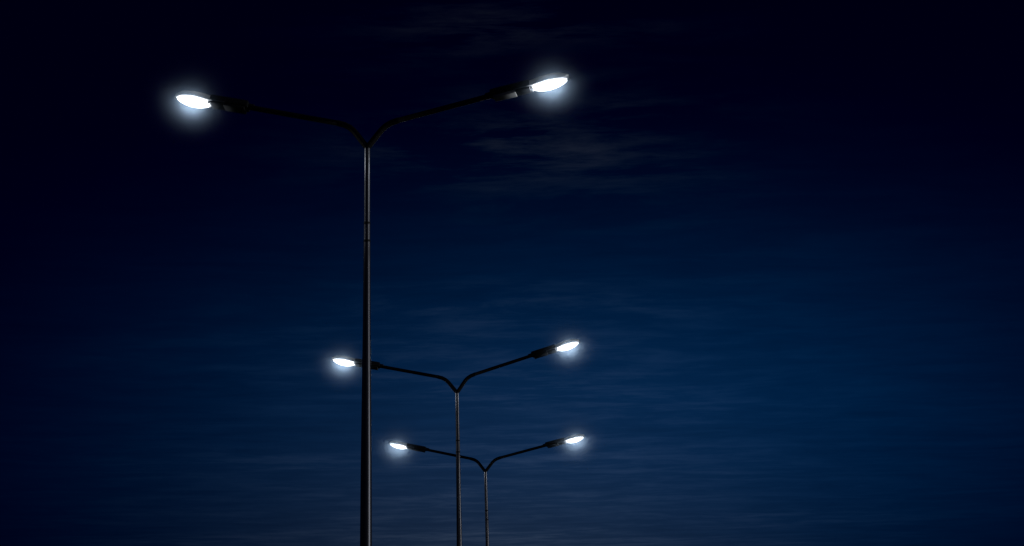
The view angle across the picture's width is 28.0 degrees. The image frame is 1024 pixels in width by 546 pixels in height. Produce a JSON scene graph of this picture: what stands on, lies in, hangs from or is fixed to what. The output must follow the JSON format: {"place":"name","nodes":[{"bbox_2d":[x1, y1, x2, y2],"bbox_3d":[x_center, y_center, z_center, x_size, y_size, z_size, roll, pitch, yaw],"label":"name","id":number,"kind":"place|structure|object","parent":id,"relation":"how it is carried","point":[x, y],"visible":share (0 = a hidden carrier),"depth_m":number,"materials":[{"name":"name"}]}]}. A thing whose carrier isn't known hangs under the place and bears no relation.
{"place":"outdoors","nodes":[
{"label":"outdoors","id":0,"kind":"place"},
{"bbox_2d":[0,0,1023,545],"label":"sky","id":1,"kind":"structure","parent":0,"point":[780,243],"materials":[{"name":"blue"}]},
{"label":"ground","id":2,"kind":"structure","parent":0,"visible":0},
{"bbox_3d":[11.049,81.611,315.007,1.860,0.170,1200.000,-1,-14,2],"label":"median","id":3,"kind":"structure","parent":2,"relation":"on","visible":0},
{"bbox_2d":[174,73,570,545],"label":"street lamp","id":4,"kind":"object","parent":3,"relation":"on","point":[546,82],"visible":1,"depth_m":26.64,"materials":[{"name":"metal"}]},
{"bbox_2d":[331,339,579,545],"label":"street lamp","id":5,"kind":"object","parent":3,"relation":"on","point":[569,344],"visible":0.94,"depth_m":43.34,"materials":[{"name":"metal"}]},
{"bbox_2d":[389,434,584,545],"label":"street lamp","id":6,"kind":"object","parent":3,"relation":"on","point":[549,444],"visible":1,"depth_m":53.88,"materials":[{"name":"metal"}]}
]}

